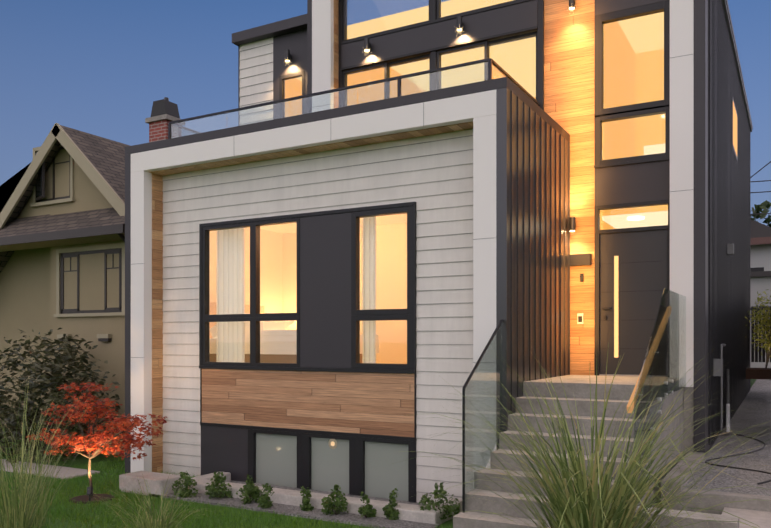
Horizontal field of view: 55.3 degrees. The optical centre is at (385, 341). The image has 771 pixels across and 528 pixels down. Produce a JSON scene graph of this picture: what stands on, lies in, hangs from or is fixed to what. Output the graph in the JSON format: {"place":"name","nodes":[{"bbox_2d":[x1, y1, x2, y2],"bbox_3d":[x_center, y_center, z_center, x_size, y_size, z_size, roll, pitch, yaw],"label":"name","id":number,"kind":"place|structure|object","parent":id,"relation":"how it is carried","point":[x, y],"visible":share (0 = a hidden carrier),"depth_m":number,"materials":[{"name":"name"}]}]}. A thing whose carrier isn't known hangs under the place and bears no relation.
{"place":"outdoors","nodes":[
{"label":"outdoors","id":0,"kind":"place"},
{"bbox_2d":[0,377,102,527],"bbox_3d":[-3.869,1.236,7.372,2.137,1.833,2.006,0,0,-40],"label":"ornamental grass","id":1,"kind":"object","parent":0,"point":[21,516],"depth_m":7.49,"materials":[{"name":"green plant"}]},
{"bbox_2d":[145,97,184,141],"bbox_3d":[-5.040,-4.612,16.839,0.660,1.930,0.580,0,0,29],"label":"neighbour chimney","id":2,"kind":"object","parent":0,"point":[164,112],"visible":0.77,"depth_m":16.65,"materials":[{"name":"red brick"}]},
{"bbox_2d":[0,379,756,527],"bbox_3d":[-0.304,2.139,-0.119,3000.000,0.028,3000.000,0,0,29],"label":"lawn","id":3,"kind":"structure","parent":0,"point":[120,499],"depth_m":9.37,"materials":[{"name":"green plant"}]},
{"bbox_2d":[0,328,120,463],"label":"bush","id":4,"kind":"object","parent":3,"relation":"on","point":[60,361],"visible":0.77,"depth_m":13.00,"materials":[{"name":"green plant"}]},
{"bbox_2d":[0,149,124,455],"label":"neighbour house walls","id":5,"kind":"structure","parent":3,"relation":"on","point":[27,291],"depth_m":14.80,"materials":[{"name":"beige paint"}]},
{"bbox_2d":[0,125,129,272],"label":"neighbour roof","id":6,"kind":"structure","parent":5,"relation":"on","point":[105,157],"depth_m":14.60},
{"bbox_2d":[0,123,124,251],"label":"roof fascia trim","id":7,"kind":"structure","parent":6,"relation":"attached to","point":[115,232],"depth_m":14.15,"materials":[{"name":"beige wood"}]},
{"bbox_2d":[30,144,124,340],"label":"neighbour windows","id":8,"kind":"structure","parent":5,"relation":"in","point":[38,195],"depth_m":14.63,"materials":[{"name":"beige wood"}]},
{"bbox_2d":[82,470,232,527],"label":"ornamental grass","id":9,"kind":"object","parent":3,"relation":"on","point":[162,524],"depth_m":7.80,"materials":[{"name":"green plant"}]},
{"bbox_2d":[0,459,439,527],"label":"planting bed","id":10,"kind":"object","parent":3,"relation":"on","point":[318,514],"visible":0.46,"depth_m":9.65,"materials":[{"name":"grey soil"}]},
{"bbox_2d":[87,486,92,500],"bbox_3d":[-3.969,2.048,9.876,0.080,0.210,0.117,0,0,-16],"label":"garden spot fixture","id":11,"kind":"object","parent":10,"relation":"on","point":[90,491],"visible":0.85,"depth_m":9.85,"materials":[{"name":"black metal"}]},
{"bbox_2d":[27,382,166,497],"bbox_3d":[-3.831,1.359,9.974,2.576,1.599,1.196,0,0,36],"label":"japanese maple","id":12,"kind":"object","parent":10,"relation":"on","point":[97,448],"visible":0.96,"depth_m":9.99,"materials":[{"name":"red plant"}]},
{"bbox_2d":[172,471,197,497],"bbox_3d":[-2.774,1.980,10.153,0.378,0.416,0.352,0,0,29],"label":"shrub","id":13,"kind":"object","parent":10,"relation":"on","point":[185,489],"visible":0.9,"depth_m":10.10,"materials":[{"name":"green plant"}]},
{"bbox_2d":[204,471,232,498],"bbox_3d":[-2.264,1.953,9.997,0.418,0.422,0.394,0,0,29],"label":"shrub","id":14,"kind":"object","parent":10,"relation":"on","point":[217,491],"visible":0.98,"depth_m":9.97,"materials":[{"name":"green plant"}]},
{"bbox_2d":[236,474,260,504],"bbox_3d":[-1.805,1.958,9.733,0.322,0.414,0.337,0,0,-37],"label":"shrub","id":15,"kind":"object","parent":10,"relation":"on","point":[251,489],"visible":0.92,"depth_m":9.69,"materials":[{"name":"green plant"}]},
{"bbox_2d":[257,483,273,508],"bbox_3d":[-1.533,1.996,9.434,0.216,0.380,0.250,0,0,11],"label":"shrub","id":16,"kind":"object","parent":10,"relation":"on","point":[264,500],"visible":1,"depth_m":9.38,"materials":[{"name":"green plant"}]},
{"bbox_2d":[119,471,461,523],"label":"garden concrete curb","id":17,"kind":"structure","parent":10,"relation":"on","point":[155,481],"depth_m":9.69,"materials":[{"name":"concrete"}]},
{"bbox_2d":[300,486,313,510],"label":"shrub","id":18,"kind":"object","parent":10,"relation":"on","point":[306,506],"visible":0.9,"depth_m":9.26,"materials":[{"name":"green plant"}]},
{"bbox_2d":[321,484,348,515],"bbox_3d":[-0.615,1.961,9.028,0.431,0.439,0.327,0,0,29],"label":"shrub","id":19,"kind":"object","parent":10,"relation":"on","point":[328,506],"visible":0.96,"depth_m":9.01,"materials":[{"name":"green plant"}]},
{"bbox_2d":[357,491,376,517],"bbox_3d":[-0.220,1.985,8.842,0.239,0.351,0.249,0,0,-14],"label":"shrub","id":20,"kind":"object","parent":10,"relation":"on","point":[367,511],"visible":0.96,"depth_m":8.82,"materials":[{"name":"green plant"}]},
{"bbox_2d":[382,488,400,519],"bbox_3d":[0.077,1.966,8.853,0.241,0.401,0.300,0,0,12],"label":"shrub","id":21,"kind":"object","parent":10,"relation":"on","point":[390,512],"visible":0.88,"depth_m":8.79,"materials":[{"name":"green plant"}]},
{"bbox_2d":[418,482,460,519],"bbox_3d":[0.644,1.933,8.820,0.533,0.495,0.492,0,0,29],"label":"shrub","id":22,"kind":"object","parent":10,"relation":"on","point":[450,509],"visible":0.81,"depth_m":8.77,"materials":[{"name":"green plant"}]},
{"bbox_2d":[125,77,569,487],"bbox_3d":[-0.709,-0.402,11.559,6.490,5.510,2.800,0,0,29],"label":"portal frame","id":23,"kind":"object","parent":3,"relation":"on","point":[475,102],"visible":0.48,"depth_m":10.12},
{"bbox_2d":[285,77,301,116],"bbox_3d":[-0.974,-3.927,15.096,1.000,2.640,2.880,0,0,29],"label":"window glass","id":24,"kind":"object","parent":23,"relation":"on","point":[293,85],"depth_m":14.60,"materials":[{"name":"clear glass"}]},
{"bbox_2d":[210,214,406,363],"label":"interior wall","id":25,"kind":"structure","parent":23,"relation":"in","point":[396,281],"depth_m":13.78,"materials":[{"name":"yellow"}]},
{"bbox_2d":[216,228,244,361],"bbox_3d":[-2.474,-0.817,11.742,0.590,2.580,0.080,0,0,29],"label":"curtain","id":26,"kind":"object","parent":25,"relation":"on","point":[222,237],"depth_m":11.74,"materials":[{"name":"white fabric"}]},
{"bbox_2d":[362,216,375,362],"bbox_3d":[-0.234,-0.817,10.492,0.220,2.580,0.080,0,0,29],"label":"curtain","id":27,"kind":"object","parent":25,"relation":"on","point":[370,235],"depth_m":10.48,"materials":[{"name":"white fabric"}]},
{"bbox_2d":[130,102,489,362],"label":"panel joints","id":28,"kind":"object","parent":23,"relation":"attached to","point":[473,239],"visible":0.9,"depth_m":9.29,"materials":[{"name":"grey"}]},
{"bbox_2d":[149,121,472,472],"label":"box linings","id":29,"kind":"object","parent":23,"relation":"attached to","point":[157,306],"visible":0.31,"depth_m":11.87,"materials":[{"name":"brown wood"}]},
{"bbox_2d":[163,129,472,502],"bbox_3d":[-1.197,-0.192,10.685,5.630,5.050,0.022,0,0,29],"label":"house siding","id":30,"kind":"object","parent":23,"relation":"attached to","point":[431,176],"visible":0.69,"depth_m":10.03,"materials":[{"name":"white wood"}]},
{"bbox_2d":[199,202,416,501],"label":"house window frames","id":31,"kind":"structure","parent":30,"relation":"attached to","point":[328,384],"depth_m":10.54,"materials":[{"name":"black metal"}]},
{"bbox_2d":[207,213,407,500],"bbox_3d":[-1.239,0.196,10.738,3.595,3.895,0.030,0,0,29],"label":"window glass","id":32,"kind":"object","parent":31,"relation":"in","point":[386,469],"visible":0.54,"depth_m":10.55,"materials":[{"name":"clear glass"}]},
{"bbox_2d":[168,58,538,138],"bbox_3d":[-0.639,-3.147,11.880,5.760,1.100,2.070,0,0,29],"label":"glass railing","id":33,"kind":"object","parent":23,"relation":"on","point":[285,113],"depth_m":10.72,"materials":[{"name":"clear glass"}]},
{"bbox_2d":[401,342,770,527],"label":"ornamental grass","id":34,"kind":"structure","parent":3,"relation":"on","point":[586,504],"depth_m":5.85,"materials":[{"name":"green plant"}]},
{"bbox_2d":[453,375,738,527],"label":"entry stairs","id":35,"kind":"structure","parent":3,"relation":"on","point":[578,386],"depth_m":8.26,"materials":[{"name":"concrete"}]},
{"bbox_2d":[462,306,672,512],"bbox_3d":[2.245,0.680,8.522,1.754,2.258,2.751,0,0,29],"label":"handrail","id":36,"kind":"object","parent":35,"relation":"on","point":[632,397],"visible":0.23,"depth_m":7.75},
{"bbox_2d":[465,288,685,514],"bbox_3d":[2.475,0.596,8.934,1.744,2.425,3.680,0,0,29],"label":"glass railing","id":37,"kind":"object","parent":35,"relation":"on","point":[675,345],"visible":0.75,"depth_m":8.29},
{"bbox_2d":[661,387,770,514],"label":"concrete curb","id":38,"kind":"structure","parent":3,"relation":"on","point":[758,503],"depth_m":7.91,"materials":[{"name":"concrete"}]},
{"bbox_2d":[708,0,752,447],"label":"house wall","id":39,"kind":"structure","parent":3,"relation":"on","point":[728,223],"depth_m":12.84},
{"bbox_2d":[713,243,733,431],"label":"house side utilities","id":40,"kind":"object","parent":39,"relation":"attached to","point":[717,364],"visible":0.96,"depth_m":11.26,"materials":[{"name":"grey metal"}]},
{"bbox_2d":[732,96,736,159],"bbox_3d":[6.862,-4.172,14.491,0.054,0.950,1.300,0,0,29],"label":"side window","id":41,"kind":"structure","parent":39,"relation":"attached to","point":[734,128],"depth_m":14.29,"materials":[{"name":"orange"}]},
{"bbox_2d":[0,0,770,226],"label":"sky","id":42,"kind":"structure","parent":0,"point":[99,68],"materials":[{"name":"blue"}]},
{"bbox_2d":[285,0,575,230],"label":"house light fixtures","id":43,"kind":"object","parent":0,"point":[572,222],"visible":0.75,"depth_m":11.87,"materials":[{"name":"black metal"}]},
{"bbox_2d":[285,5,664,232],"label":"house lamp glints","id":44,"kind":"object","parent":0,"point":[572,9],"visible":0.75,"depth_m":11.84,"materials":[{"name":"white glass"}]},
{"bbox_2d":[328,216,643,448],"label":"house interior lamps","id":45,"kind":"object","parent":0,"point":[332,443],"visible":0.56,"depth_m":10.49,"materials":[{"name":"white"}]},
{"bbox_2d":[307,0,709,453],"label":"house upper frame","id":46,"kind":"object","parent":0,"point":[688,161],"visible":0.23,"depth_m":10.14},
{"bbox_2d":[232,14,306,125],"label":"upper house volume","id":47,"kind":"structure","parent":46,"relation":"attached to","point":[262,67],"depth_m":13.99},
{"bbox_2d":[279,71,304,117],"bbox_3d":[-1.726,-3.812,13.770,0.580,2.390,0.090,0,0,29],"label":"window frame","id":48,"kind":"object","parent":47,"relation":"in","point":[282,82],"depth_m":13.79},
{"bbox_2d":[334,0,338,107],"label":"house frame lining","id":49,"kind":"object","parent":46,"relation":"attached to","point":[336,43],"depth_m":13.13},
{"bbox_2d":[347,0,535,105],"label":"house upper interior","id":50,"kind":"object","parent":46,"relation":"in","point":[501,62],"depth_m":14.65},
{"bbox_2d":[339,0,543,109],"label":"house glazing frames","id":51,"kind":"structure","parent":46,"relation":"attached to","point":[433,37],"depth_m":12.22,"materials":[{"name":"black metal"}]},
{"bbox_2d":[345,0,535,103],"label":"window glass","id":52,"kind":"object","parent":51,"relation":"in","point":[445,81],"visible":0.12,"depth_m":12.51,"materials":[{"name":"clear glass"}]},
{"bbox_2d":[312,54,693,191],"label":"house frame joints","id":53,"kind":"object","parent":46,"relation":"attached to","point":[672,57],"visible":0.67,"depth_m":10.19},
{"bbox_2d":[594,0,669,376],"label":"tall house window frames","id":54,"kind":"structure","parent":46,"relation":"attached to","point":[634,181],"depth_m":10.77,"materials":[{"name":"black metal"}]},
{"bbox_2d":[599,229,666,376],"bbox_3d":[3.614,-0.552,10.749,0.950,2.110,0.100,0,0,29],"label":"front door","id":55,"kind":"structure","parent":54,"relation":"attached to","point":[633,275],"depth_m":10.77,"materials":[{"name":"grey paint"}]},
{"bbox_2d":[600,12,667,228],"bbox_3d":[3.621,-3.209,10.761,0.980,3.095,0.006,0,0,29],"label":"window glass","id":56,"kind":"object","parent":54,"relation":"in","point":[632,102],"visible":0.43,"depth_m":10.77,"materials":[{"name":"clear glass"}]},
{"bbox_2d":[496,88,569,449],"bbox_3d":[2.074,-0.487,10.007,0.143,5.080,2.798,0,0,29],"label":"metal siding","id":57,"kind":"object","parent":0,"point":[532,230],"depth_m":9.50,"materials":[{"name":"black metal"}]},
{"bbox_2d":[544,0,594,374],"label":"wood siding","id":58,"kind":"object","parent":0,"point":[568,71],"depth_m":11.14,"materials":[{"name":"brown wood"}]},
{"bbox_2d":[570,253,591,323],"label":"entry accessories","id":59,"kind":"object","parent":58,"relation":"attached to","point":[580,259],"visible":0.96,"depth_m":11.07,"materials":[{"name":"black metal"}]},
{"bbox_2d":[600,12,667,229],"bbox_3d":[4.627,-3.657,12.532,1.420,4.100,3.900,0,0,29],"label":"room interior","id":60,"kind":"object","parent":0,"point":[616,220],"depth_m":13.57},
{"bbox_2d":[684,379,770,495],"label":"yard gravel","id":61,"kind":"structure","parent":0,"point":[757,398],"depth_m":10.25,"materials":[{"name":"grey gravel"}]},
{"bbox_2d":[705,434,770,484],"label":"garden hose","id":62,"kind":"object","parent":61,"relation":"on","point":[759,483],"visible":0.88,"depth_m":9.11,"materials":[{"name":"black rubber"}]},
{"bbox_2d":[746,368,770,378],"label":"planter box","id":63,"kind":"object","parent":61,"relation":"on","point":[757,373],"visible":0.89,"depth_m":16.76,"materials":[{"name":"brown wood"}]},
{"bbox_2d":[745,290,770,368],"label":"shrub","id":64,"kind":"object","parent":63,"relation":"in","point":[764,318],"visible":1,"depth_m":17.18,"materials":[{"name":"green plant"}]},
{"bbox_2d":[750,219,770,367],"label":"white house","id":65,"kind":"structure","parent":61,"relation":"on","point":[760,257],"depth_m":28.60,"materials":[{"name":"grey"}]},
{"bbox_2d":[750,200,770,226],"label":"trees","id":66,"kind":"object","parent":61,"relation":"on","point":[765,205],"depth_m":40.48,"materials":[{"name":"green plant"}]},
{"bbox_2d":[721,507,770,527],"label":"concrete path","id":67,"kind":"structure","parent":0,"point":[761,519],"depth_m":7.29,"materials":[{"name":"grey concrete"}]},
{"bbox_2d":[750,161,770,214],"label":"power lines","id":68,"kind":"object","parent":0,"point":[763,191],"depth_m":27.68,"materials":[{"name":"black"}]},
{"bbox_3d":[8.034,0.058,14.862,0.120,2.612,9.610,0,0,29],"label":"side yard fence","id":69,"kind":"object","parent":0,"visible":0},
{"bbox_2d":[750,306,770,361],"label":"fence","id":70,"kind":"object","parent":69,"relation":"attached to","point":[762,357],"depth_m":19.07,"materials":[{"name":"black"}]}
]}

